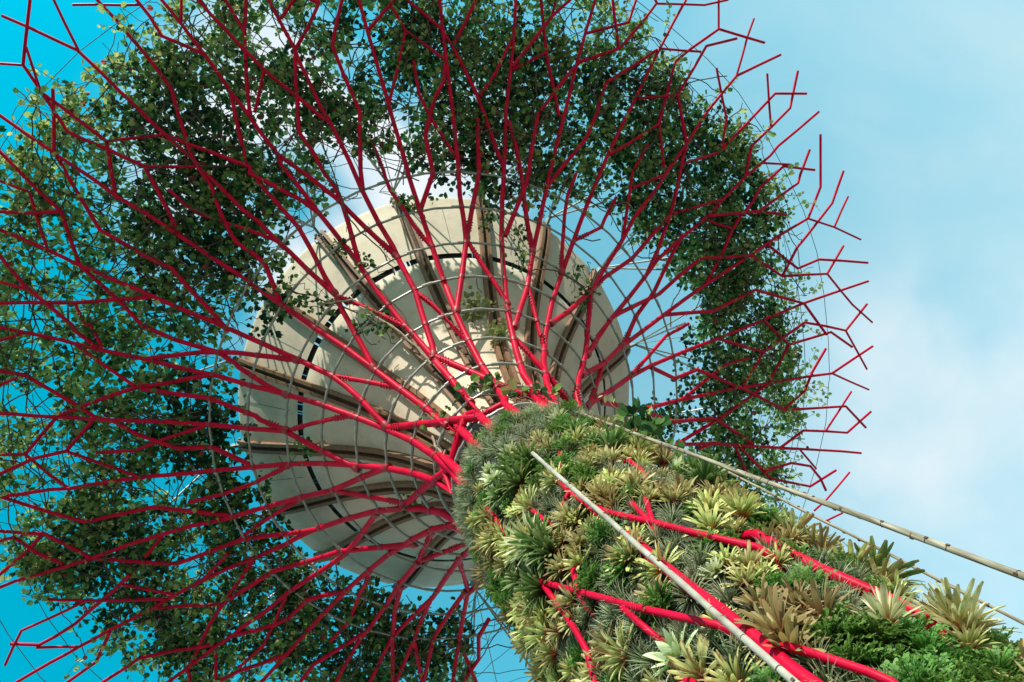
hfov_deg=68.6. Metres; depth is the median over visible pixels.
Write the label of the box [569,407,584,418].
air plant
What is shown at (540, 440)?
air plant
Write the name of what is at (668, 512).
air plant
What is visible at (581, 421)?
leafy shrub
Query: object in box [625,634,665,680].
air plant
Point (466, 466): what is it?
air plant
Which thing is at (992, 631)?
leafy shrub
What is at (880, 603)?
bromeliad
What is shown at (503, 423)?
leafy shrub
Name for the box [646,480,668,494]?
bromeliad
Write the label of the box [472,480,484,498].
bromeliad
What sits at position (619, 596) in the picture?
air plant
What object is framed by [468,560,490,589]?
bromeliad
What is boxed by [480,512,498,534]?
bromeliad
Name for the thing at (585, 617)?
air plant
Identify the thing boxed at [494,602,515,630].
bromeliad
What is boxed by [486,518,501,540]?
bromeliad
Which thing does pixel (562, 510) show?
bromeliad
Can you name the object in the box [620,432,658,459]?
bromeliad
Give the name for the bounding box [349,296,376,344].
creeper sprig
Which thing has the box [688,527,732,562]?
leafy shrub
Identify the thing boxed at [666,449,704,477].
bromeliad
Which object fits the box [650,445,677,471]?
bromeliad
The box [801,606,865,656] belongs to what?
leafy shrub
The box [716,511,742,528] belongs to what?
air plant
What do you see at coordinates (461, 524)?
air plant
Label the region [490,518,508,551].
bromeliad
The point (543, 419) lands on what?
air plant
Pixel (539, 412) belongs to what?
air plant
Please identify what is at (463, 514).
air plant
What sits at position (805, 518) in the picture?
bromeliad
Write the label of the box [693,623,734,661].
air plant
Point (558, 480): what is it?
air plant
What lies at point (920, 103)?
sky
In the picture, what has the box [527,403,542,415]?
air plant
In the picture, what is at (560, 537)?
bromeliad
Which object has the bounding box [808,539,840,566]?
air plant
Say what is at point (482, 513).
bromeliad
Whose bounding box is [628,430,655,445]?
bromeliad
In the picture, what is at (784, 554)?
bromeliad
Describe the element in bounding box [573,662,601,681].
bromeliad
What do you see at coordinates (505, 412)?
leafy shrub
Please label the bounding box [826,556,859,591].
air plant
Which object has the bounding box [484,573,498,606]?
leafy shrub
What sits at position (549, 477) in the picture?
bromeliad
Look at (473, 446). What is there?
air plant
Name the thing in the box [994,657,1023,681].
bromeliad
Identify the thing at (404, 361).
funnel canopy
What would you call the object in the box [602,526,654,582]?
bromeliad
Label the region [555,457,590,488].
leafy shrub
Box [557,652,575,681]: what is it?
bromeliad
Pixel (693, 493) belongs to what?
leafy shrub
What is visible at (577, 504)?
air plant
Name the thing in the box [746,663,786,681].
leafy shrub
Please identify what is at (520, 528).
bromeliad
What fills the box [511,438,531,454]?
bromeliad
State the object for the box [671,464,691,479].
leafy shrub
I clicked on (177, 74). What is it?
creeper vine
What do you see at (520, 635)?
bromeliad
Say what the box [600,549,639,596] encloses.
leafy shrub
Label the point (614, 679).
leafy shrub
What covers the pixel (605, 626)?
air plant
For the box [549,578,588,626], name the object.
bromeliad
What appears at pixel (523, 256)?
creeper sprig
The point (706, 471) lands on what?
bromeliad
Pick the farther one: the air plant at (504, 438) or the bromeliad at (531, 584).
the air plant at (504, 438)
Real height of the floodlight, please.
0.402 m
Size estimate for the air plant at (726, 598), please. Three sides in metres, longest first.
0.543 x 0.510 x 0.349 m
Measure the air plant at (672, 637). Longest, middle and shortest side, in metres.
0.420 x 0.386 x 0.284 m
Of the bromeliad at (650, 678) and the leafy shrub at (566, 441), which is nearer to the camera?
the bromeliad at (650, 678)
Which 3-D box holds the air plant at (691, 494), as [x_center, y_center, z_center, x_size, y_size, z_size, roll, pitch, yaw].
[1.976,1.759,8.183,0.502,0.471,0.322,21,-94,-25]
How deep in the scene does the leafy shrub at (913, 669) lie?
4.70 m
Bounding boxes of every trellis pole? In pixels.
[531,451,799,681]
[549,401,1023,580]
[664,438,1023,624]
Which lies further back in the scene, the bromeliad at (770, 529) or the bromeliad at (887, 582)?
the bromeliad at (770, 529)
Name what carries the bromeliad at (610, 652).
attached to the planted trunk
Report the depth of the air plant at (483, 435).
12.89 m
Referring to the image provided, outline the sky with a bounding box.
[0,0,1023,681]
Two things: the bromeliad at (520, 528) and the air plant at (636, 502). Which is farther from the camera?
the bromeliad at (520, 528)
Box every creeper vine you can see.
[0,8,314,461]
[0,174,271,655]
[0,401,344,681]
[56,0,512,286]
[167,555,440,681]
[259,0,626,241]
[319,591,531,681]
[428,0,754,263]
[453,371,562,400]
[599,394,684,458]
[617,90,820,410]
[646,229,831,508]
[697,390,800,522]
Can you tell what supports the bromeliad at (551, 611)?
attached to the planted trunk
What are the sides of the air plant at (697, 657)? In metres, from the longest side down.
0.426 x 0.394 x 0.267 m
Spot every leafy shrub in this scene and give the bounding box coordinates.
[464,458,477,477]
[468,538,486,569]
[471,504,483,524]
[475,484,492,509]
[477,429,489,444]
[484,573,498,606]
[487,555,499,586]
[488,578,503,613]
[492,425,511,437]
[493,584,507,606]
[495,569,506,583]
[497,407,518,423]
[498,420,512,430]
[498,567,516,600]
[499,497,512,521]
[500,596,512,623]
[518,458,537,475]
[523,469,546,498]
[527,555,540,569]
[532,453,556,482]
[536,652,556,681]
[542,421,568,437]
[546,406,570,417]
[546,433,580,455]
[549,413,576,428]
[552,450,578,471]
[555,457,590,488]
[559,398,583,417]
[559,417,574,434]
[565,635,591,672]
[567,461,606,484]
[571,417,590,430]
[571,553,610,600]
[572,470,598,489]
[578,413,593,425]
[582,515,625,552]
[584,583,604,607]
[589,414,612,428]
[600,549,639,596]
[604,662,628,681]
[612,477,646,511]
[635,579,679,628]
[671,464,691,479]
[679,501,699,516]
[680,485,700,502]
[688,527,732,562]
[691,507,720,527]
[714,612,754,649]
[715,528,746,549]
[739,517,772,540]
[741,509,760,522]
[746,504,786,532]
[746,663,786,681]
[751,569,808,597]
[772,537,823,570]
[788,561,843,606]
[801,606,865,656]
[811,600,870,649]
[818,632,883,680]
[822,547,868,575]
[822,614,887,651]
[838,606,915,656]
[851,574,893,601]
[851,640,902,669]
[877,643,924,671]
[878,659,927,681]
[882,623,971,665]
[882,652,954,681]
[889,608,955,654]
[897,646,971,678]
[912,660,992,681]
[920,646,978,664]
[938,656,992,681]
[947,616,999,652]
[953,625,1021,661]
[954,644,1007,673]
[963,655,1023,681]
[968,665,1021,681]
[971,644,1023,678]
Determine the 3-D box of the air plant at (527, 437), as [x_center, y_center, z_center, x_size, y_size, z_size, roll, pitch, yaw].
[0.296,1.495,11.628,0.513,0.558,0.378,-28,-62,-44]
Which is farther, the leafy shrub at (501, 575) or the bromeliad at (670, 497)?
the leafy shrub at (501, 575)
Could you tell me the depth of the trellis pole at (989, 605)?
7.71 m
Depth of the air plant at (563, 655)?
7.56 m
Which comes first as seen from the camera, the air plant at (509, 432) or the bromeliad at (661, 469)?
the bromeliad at (661, 469)
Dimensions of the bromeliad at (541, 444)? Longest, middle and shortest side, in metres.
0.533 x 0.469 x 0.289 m
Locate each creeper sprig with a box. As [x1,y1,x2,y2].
[245,288,294,324]
[260,266,309,295]
[266,294,323,314]
[279,436,325,465]
[287,290,340,315]
[315,238,360,258]
[334,250,389,273]
[345,288,389,338]
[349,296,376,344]
[369,300,394,343]
[379,184,419,218]
[380,186,425,218]
[385,491,439,513]
[416,389,456,430]
[461,278,495,328]
[468,194,506,241]
[484,308,513,345]
[504,206,527,249]
[505,233,528,281]
[565,239,584,293]
[570,268,594,321]
[579,262,600,310]
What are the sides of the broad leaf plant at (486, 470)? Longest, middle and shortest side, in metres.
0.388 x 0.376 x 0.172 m
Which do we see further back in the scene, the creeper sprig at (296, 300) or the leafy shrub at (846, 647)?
the creeper sprig at (296, 300)
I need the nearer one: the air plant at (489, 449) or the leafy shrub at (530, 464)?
the leafy shrub at (530, 464)
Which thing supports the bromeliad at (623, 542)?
attached to the planted trunk
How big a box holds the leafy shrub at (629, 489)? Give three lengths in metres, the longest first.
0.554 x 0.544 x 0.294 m
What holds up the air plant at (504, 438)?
attached to the planted trunk
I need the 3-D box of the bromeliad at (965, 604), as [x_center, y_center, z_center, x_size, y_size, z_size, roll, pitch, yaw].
[3.300,1.944,5.578,0.748,0.611,0.365,23,-115,-6]
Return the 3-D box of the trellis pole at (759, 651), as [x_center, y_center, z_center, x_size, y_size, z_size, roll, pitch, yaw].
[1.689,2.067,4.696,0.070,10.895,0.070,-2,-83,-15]
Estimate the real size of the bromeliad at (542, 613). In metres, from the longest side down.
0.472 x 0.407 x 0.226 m
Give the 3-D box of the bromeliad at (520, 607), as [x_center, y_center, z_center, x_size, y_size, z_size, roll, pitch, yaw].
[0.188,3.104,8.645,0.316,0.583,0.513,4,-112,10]
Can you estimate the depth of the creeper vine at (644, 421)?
11.36 m
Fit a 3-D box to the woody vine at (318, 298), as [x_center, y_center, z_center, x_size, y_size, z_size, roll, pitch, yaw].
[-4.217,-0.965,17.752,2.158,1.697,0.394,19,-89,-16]
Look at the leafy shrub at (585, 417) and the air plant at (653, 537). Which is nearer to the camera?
the air plant at (653, 537)
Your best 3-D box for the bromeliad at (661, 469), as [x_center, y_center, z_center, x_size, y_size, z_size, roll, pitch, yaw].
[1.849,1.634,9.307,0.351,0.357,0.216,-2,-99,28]
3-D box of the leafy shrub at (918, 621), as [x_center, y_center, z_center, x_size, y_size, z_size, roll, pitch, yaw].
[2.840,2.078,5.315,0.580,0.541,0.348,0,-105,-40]
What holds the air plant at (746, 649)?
attached to the planted trunk
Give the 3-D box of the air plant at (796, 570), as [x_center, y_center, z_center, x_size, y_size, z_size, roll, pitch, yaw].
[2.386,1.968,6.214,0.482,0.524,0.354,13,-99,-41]
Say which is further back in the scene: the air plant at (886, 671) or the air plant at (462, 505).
the air plant at (462, 505)
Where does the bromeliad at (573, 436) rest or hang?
attached to the planted trunk
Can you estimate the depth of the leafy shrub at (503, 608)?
9.85 m
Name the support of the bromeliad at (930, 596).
attached to the planted trunk
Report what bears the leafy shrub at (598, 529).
attached to the planted trunk
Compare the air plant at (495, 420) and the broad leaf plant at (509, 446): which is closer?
the broad leaf plant at (509, 446)
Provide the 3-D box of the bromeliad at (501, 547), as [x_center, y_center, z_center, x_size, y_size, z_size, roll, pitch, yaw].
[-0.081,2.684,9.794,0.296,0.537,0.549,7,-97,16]
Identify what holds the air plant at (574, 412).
attached to the planted trunk
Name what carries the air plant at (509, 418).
attached to the planted trunk
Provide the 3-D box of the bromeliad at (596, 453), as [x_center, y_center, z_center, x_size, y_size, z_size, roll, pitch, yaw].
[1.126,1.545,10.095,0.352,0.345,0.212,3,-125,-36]
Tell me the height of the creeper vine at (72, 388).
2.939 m
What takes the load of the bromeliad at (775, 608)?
attached to the planted trunk
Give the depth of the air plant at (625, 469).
9.33 m
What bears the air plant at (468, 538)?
attached to the planted trunk
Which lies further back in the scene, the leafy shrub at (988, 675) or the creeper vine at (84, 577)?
the creeper vine at (84, 577)
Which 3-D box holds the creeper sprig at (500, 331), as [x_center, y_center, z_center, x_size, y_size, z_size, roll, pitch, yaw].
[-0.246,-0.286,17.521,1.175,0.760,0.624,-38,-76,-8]
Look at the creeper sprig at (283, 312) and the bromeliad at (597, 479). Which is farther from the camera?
the creeper sprig at (283, 312)
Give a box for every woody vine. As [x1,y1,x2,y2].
[288,288,381,324]
[319,292,431,364]
[323,159,395,274]
[333,238,413,339]
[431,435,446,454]
[469,384,561,401]
[492,220,507,311]
[532,268,588,307]
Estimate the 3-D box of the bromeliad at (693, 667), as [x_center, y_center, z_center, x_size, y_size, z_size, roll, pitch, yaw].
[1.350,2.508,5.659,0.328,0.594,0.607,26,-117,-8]
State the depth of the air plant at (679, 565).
6.96 m
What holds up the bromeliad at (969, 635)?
attached to the planted trunk
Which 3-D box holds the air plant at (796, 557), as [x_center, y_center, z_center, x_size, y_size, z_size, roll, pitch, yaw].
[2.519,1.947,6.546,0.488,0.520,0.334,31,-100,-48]
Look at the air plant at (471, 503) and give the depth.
12.11 m
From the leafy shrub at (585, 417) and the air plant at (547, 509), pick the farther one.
the leafy shrub at (585, 417)
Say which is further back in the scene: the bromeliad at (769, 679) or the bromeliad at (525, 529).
the bromeliad at (525, 529)
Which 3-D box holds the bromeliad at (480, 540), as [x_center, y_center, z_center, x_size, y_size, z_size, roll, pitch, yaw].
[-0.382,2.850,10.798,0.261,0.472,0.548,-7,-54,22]
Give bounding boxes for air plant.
[452,484,464,503]
[452,500,462,519]
[453,495,468,513]
[454,465,466,480]
[456,480,467,495]
[456,506,470,526]
[456,515,469,532]
[457,522,472,538]
[458,493,470,510]
[460,457,477,474]
[460,463,479,486]
[460,475,475,497]
[461,491,475,507]
[461,507,473,523]
[461,531,473,545]
[465,439,480,455]
[465,446,476,463]
[465,473,482,495]
[467,526,476,543]
[470,438,485,464]
[472,447,491,466]
[477,436,490,455]
[479,429,492,442]
[479,568,488,584]
[481,437,497,458]
[483,421,499,433]
[485,501,500,515]
[486,439,502,459]
[490,416,502,429]
[495,426,514,445]
[496,435,517,452]
[499,424,518,438]
[501,413,515,424]
[504,412,523,424]
[509,419,523,430]
[509,421,535,441]
[515,410,531,420]
[515,417,532,432]
[518,428,537,445]
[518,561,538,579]
[523,497,544,523]
[526,415,539,428]
[526,480,552,503]
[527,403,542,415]
[529,406,546,418]
[529,413,540,422]
[530,431,553,454]
[531,483,561,505]
[532,414,547,430]
[535,443,555,464]
[536,495,552,514]
[537,420,551,432]
[539,405,559,419]
[542,495,563,515]
[549,432,560,447]
[549,498,570,522]
[550,437,580,458]
[552,473,569,490]
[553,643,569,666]
[555,479,569,499]
[566,404,585,416]
[566,492,589,520]
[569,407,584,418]
[569,599,592,637]
[575,585,598,624]
[577,531,610,564]
[585,661,618,681]
[588,607,622,644]
[590,451,612,472]
[592,561,619,594]
[592,598,624,637]
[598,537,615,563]
[598,574,641,625]
[601,503,630,529]
[604,460,625,475]
[604,524,631,544]
[613,459,642,475]
[613,620,643,652]
[615,585,647,630]
[615,600,654,644]
[615,632,647,675]
[616,498,659,529]
[618,492,655,513]
[620,664,645,681]
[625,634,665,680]
[628,555,661,590]
[637,461,662,475]
[640,520,672,548]
[642,466,664,483]
[644,472,664,487]
[644,614,674,650]
[645,473,674,492]
[649,533,686,562]
[651,510,684,535]
[653,499,689,522]
[653,623,692,669]
[656,656,681,681]
[659,469,684,484]
[659,530,690,553]
[663,614,698,645]
[667,542,697,570]
[667,570,714,622]
[673,486,702,510]
[675,643,721,672]
[677,538,720,576]
[678,628,728,666]
[680,557,718,588]
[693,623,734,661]
[699,632,760,677]
[704,573,751,610]
[715,616,759,666]
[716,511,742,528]
[755,531,781,561]
[771,559,824,586]
[782,634,851,679]
[783,545,826,570]
[783,554,837,585]
[799,580,848,614]
[802,574,846,605]
[804,651,857,681]
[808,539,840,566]
[823,585,857,612]
[824,572,861,603]
[824,669,871,681]
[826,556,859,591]
[831,558,879,586]
[835,582,867,616]
[857,676,896,681]
[863,658,910,681]
[901,577,925,604]
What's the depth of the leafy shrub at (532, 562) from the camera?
8.86 m
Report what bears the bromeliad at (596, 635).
attached to the planted trunk
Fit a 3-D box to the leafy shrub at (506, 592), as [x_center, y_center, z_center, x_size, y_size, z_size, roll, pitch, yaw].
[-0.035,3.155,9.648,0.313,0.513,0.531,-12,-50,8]
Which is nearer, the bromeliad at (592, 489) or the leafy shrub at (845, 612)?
the leafy shrub at (845, 612)
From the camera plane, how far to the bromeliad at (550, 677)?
7.88 m
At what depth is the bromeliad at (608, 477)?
8.95 m
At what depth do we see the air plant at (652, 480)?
8.89 m
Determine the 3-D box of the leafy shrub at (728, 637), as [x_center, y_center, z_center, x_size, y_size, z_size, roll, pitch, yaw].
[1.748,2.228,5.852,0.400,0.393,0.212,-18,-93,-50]
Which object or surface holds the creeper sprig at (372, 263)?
attached to the branching frame
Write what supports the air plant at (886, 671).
attached to the planted trunk
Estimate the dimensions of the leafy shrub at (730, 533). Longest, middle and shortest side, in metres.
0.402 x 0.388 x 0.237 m
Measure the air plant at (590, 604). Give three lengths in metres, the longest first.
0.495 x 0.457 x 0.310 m
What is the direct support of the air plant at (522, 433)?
attached to the planted trunk
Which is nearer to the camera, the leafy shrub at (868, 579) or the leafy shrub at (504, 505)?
the leafy shrub at (868, 579)
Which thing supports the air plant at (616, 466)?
attached to the planted trunk
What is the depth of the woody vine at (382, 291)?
17.80 m
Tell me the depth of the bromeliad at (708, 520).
7.44 m
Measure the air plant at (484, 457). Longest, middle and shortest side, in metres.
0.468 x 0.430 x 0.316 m
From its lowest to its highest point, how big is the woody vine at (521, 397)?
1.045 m
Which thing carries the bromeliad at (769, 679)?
attached to the planted trunk
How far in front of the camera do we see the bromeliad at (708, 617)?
6.02 m
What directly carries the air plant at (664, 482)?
attached to the planted trunk
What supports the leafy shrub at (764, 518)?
attached to the planted trunk
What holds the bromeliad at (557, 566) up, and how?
attached to the planted trunk
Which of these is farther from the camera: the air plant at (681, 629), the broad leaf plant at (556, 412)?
the broad leaf plant at (556, 412)
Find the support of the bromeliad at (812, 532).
attached to the planted trunk
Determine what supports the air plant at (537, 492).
attached to the planted trunk
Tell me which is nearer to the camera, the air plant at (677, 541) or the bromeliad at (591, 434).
the air plant at (677, 541)
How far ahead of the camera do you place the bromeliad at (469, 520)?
11.58 m
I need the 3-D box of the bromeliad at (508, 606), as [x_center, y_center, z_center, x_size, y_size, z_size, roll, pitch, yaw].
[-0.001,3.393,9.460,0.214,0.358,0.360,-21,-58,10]
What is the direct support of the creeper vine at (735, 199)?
attached to the branching frame
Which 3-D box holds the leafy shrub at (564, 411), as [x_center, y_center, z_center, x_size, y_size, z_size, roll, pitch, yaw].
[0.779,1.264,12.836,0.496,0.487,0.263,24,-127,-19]
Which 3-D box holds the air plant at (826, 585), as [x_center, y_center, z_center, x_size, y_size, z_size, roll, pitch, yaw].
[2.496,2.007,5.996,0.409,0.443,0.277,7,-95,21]
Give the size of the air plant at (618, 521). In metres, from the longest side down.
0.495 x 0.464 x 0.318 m
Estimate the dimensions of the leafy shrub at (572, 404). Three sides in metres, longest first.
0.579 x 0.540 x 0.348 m
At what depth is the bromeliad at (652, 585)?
6.72 m
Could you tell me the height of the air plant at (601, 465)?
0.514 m
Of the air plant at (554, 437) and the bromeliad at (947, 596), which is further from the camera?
the air plant at (554, 437)
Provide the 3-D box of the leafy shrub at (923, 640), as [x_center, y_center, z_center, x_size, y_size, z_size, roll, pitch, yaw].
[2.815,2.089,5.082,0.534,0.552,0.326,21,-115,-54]
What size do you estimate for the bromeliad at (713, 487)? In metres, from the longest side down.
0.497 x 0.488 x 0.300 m
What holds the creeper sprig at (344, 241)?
attached to the branching frame
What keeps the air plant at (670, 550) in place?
attached to the planted trunk
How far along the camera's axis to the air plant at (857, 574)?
6.37 m
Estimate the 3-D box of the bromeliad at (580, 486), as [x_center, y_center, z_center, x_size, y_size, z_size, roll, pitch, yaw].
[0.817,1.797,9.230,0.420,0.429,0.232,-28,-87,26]
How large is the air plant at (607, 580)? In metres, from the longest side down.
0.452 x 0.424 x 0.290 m
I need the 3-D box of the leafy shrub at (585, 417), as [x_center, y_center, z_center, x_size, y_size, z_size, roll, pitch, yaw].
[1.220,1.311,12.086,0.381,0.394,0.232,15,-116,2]
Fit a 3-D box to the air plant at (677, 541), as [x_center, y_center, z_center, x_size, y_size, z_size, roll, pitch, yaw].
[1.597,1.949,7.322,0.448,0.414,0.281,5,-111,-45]
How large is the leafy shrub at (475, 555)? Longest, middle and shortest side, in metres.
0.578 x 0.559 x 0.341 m
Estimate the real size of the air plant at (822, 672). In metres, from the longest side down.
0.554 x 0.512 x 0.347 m
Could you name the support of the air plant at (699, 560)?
attached to the planted trunk
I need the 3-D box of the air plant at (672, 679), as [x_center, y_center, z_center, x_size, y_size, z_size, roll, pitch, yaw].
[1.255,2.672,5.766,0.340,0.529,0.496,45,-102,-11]
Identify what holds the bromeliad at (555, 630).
attached to the planted trunk
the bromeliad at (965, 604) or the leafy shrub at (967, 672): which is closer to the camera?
the leafy shrub at (967, 672)
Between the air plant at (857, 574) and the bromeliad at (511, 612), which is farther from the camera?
the bromeliad at (511, 612)
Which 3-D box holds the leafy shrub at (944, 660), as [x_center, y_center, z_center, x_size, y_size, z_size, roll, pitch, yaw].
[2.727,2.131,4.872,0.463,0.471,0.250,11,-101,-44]
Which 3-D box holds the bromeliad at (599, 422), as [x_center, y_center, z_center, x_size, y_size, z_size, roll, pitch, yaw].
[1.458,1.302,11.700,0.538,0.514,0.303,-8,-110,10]
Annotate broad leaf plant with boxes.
[479,465,499,492]
[480,461,493,477]
[495,440,515,457]
[546,405,567,422]
[643,624,697,681]
[666,455,688,470]
[698,552,731,579]
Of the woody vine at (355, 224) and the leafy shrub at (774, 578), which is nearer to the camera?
the leafy shrub at (774, 578)
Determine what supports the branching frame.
attached to the planted trunk
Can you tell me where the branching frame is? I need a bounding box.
[0,0,949,681]
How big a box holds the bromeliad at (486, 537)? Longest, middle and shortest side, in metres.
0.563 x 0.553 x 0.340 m
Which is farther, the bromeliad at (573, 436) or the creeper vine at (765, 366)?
the creeper vine at (765, 366)
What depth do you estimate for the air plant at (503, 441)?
12.01 m
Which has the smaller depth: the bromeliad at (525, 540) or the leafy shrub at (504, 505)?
the bromeliad at (525, 540)
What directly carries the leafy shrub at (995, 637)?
attached to the planted trunk
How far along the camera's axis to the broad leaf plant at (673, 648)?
5.96 m
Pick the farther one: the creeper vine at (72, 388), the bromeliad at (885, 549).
the creeper vine at (72, 388)
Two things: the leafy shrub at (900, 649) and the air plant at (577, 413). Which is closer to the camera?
the leafy shrub at (900, 649)
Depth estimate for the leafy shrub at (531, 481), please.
10.08 m
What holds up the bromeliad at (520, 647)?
attached to the planted trunk
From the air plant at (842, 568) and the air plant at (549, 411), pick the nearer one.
the air plant at (842, 568)
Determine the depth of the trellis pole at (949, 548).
6.24 m
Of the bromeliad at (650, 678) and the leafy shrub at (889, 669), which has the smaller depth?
the leafy shrub at (889, 669)
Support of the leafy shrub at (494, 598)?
attached to the planted trunk
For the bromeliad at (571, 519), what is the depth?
8.67 m
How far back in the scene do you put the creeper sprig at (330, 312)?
18.01 m
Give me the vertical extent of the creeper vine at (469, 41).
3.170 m
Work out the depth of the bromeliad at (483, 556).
10.50 m
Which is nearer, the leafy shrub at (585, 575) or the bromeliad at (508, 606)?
the leafy shrub at (585, 575)
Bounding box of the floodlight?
[472,423,480,433]
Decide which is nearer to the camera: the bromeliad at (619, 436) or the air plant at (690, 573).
the air plant at (690, 573)
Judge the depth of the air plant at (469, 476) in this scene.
12.42 m
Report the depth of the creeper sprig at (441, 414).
15.23 m
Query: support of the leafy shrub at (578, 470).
attached to the planted trunk
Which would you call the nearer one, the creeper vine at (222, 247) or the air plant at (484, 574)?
the air plant at (484, 574)
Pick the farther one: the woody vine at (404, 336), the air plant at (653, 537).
the woody vine at (404, 336)
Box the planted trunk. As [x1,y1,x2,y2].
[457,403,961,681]
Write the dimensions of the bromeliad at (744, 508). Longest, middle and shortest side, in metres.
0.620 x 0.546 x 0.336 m
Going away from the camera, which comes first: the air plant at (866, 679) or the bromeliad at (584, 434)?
the air plant at (866, 679)
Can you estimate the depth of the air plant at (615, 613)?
6.99 m
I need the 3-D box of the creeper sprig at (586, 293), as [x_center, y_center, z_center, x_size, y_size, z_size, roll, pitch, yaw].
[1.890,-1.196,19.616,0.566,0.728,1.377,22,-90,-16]
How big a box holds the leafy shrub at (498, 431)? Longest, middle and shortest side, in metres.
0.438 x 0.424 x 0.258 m
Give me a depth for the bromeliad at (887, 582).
6.12 m
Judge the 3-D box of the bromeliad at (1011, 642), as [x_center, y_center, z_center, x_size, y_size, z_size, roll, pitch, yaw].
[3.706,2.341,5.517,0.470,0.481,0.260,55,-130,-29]
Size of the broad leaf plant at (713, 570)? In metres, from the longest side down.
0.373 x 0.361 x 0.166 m
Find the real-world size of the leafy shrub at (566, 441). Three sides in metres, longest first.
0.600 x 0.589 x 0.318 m
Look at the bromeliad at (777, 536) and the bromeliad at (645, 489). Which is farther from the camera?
the bromeliad at (645, 489)
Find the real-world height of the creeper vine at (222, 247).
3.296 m
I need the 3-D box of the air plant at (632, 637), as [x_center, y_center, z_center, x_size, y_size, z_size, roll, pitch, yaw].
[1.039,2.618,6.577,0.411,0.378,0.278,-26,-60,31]
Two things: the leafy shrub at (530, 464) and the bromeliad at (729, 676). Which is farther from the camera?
the leafy shrub at (530, 464)
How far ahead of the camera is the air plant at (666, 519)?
7.65 m
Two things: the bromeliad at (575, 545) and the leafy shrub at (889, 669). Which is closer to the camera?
the leafy shrub at (889, 669)
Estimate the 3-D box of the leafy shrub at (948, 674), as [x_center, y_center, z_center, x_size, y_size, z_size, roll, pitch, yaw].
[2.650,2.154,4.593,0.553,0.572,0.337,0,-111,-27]
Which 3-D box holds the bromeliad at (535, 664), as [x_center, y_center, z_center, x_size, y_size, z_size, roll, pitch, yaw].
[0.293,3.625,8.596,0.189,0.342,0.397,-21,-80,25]
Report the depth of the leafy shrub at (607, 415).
12.00 m
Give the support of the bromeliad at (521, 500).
attached to the planted trunk
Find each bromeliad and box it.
[463,505,478,533]
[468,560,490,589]
[469,527,489,560]
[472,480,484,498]
[472,498,490,528]
[474,523,493,552]
[475,518,499,558]
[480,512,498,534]
[480,547,495,572]
[482,478,509,510]
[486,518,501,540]
[487,445,522,486]
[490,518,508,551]
[491,550,506,577]
[492,526,512,565]
[494,458,536,502]
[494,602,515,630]
[497,506,542,571]
[500,545,518,569]
[501,559,528,601]
[502,595,513,617]
[504,501,519,524]
[506,438,545,469]
[506,520,525,558]
[506,595,524,625]
[507,484,537,524]
[508,610,535,653]
[508,624,533,666]
[509,509,552,571]
[510,578,529,614]
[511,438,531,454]
[513,484,532,507]
[513,557,554,619]
[515,592,536,634]
[518,517,547,553]
[520,519,571,577]
[522,609,551,656]
[523,651,546,681]
[524,607,541,644]
[527,428,548,444]
[527,649,536,666]
[528,597,548,633]
[529,642,542,668]
[531,633,561,678]
[534,432,557,455]
[537,460,571,492]
[542,609,564,651]
[543,661,561,681]
[544,544,575,581]
[544,590,564,623]
[546,496,580,534]
[549,522,575,552]
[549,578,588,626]
[556,602,580,637]
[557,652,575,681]
[558,541,593,581]
[559,416,591,435]
[560,424,588,446]
[560,505,587,530]
[560,520,592,555]
[562,535,588,557]
[563,474,589,499]
[568,449,600,467]
[570,661,585,681]
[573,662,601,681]
[576,428,608,451]
[576,441,601,455]
[576,472,614,509]
[576,646,610,681]
[578,513,599,534]
[582,426,605,439]
[583,420,638,453]
[585,619,614,666]
[586,473,608,486]
[586,476,625,508]
[588,446,601,460]
[592,467,624,487]
[592,619,633,681]
[593,415,620,430]
[593,442,633,466]
[596,491,626,508]
[598,464,620,478]
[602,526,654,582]
[605,535,649,571]
[610,462,660,496]
[617,443,636,460]
[617,522,648,543]
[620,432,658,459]
[621,441,657,466]
[622,468,647,482]
[626,483,665,504]
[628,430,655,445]
[631,455,652,467]
[632,539,684,583]
[633,571,675,613]
[640,663,663,681]
[645,442,671,459]
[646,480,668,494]
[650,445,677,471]
[650,483,692,506]
[651,464,674,478]
[653,447,681,468]
[656,471,706,501]
[665,634,717,681]
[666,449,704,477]
[679,450,740,490]
[682,487,729,513]
[682,501,740,536]
[694,476,727,501]
[697,646,761,681]
[698,597,736,639]
[705,542,742,568]
[710,486,766,525]
[712,481,748,497]
[712,484,760,509]
[713,471,737,504]
[718,516,748,533]
[719,476,745,491]
[719,560,768,588]
[724,540,779,582]
[732,572,788,618]
[734,585,820,660]
[743,608,829,665]
[744,555,784,585]
[749,521,788,543]
[756,526,798,547]
[761,541,796,571]
[766,505,820,549]
[767,677,832,681]
[774,519,809,545]
[778,576,810,605]
[778,580,823,619]
[785,573,861,625]
[792,522,836,547]
[801,523,844,556]
[820,539,883,570]
[828,536,924,599]
[842,582,927,625]
[857,554,913,585]
[863,593,909,617]
[872,569,923,603]
[906,577,1021,634]
[911,587,948,633]
[920,588,986,638]
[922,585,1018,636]
[941,619,1002,653]
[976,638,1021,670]
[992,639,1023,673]
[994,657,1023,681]
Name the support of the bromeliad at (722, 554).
attached to the planted trunk
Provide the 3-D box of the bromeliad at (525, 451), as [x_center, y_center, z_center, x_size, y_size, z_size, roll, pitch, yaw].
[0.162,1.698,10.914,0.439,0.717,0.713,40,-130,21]
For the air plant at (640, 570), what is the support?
attached to the planted trunk
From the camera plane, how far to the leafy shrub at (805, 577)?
6.11 m

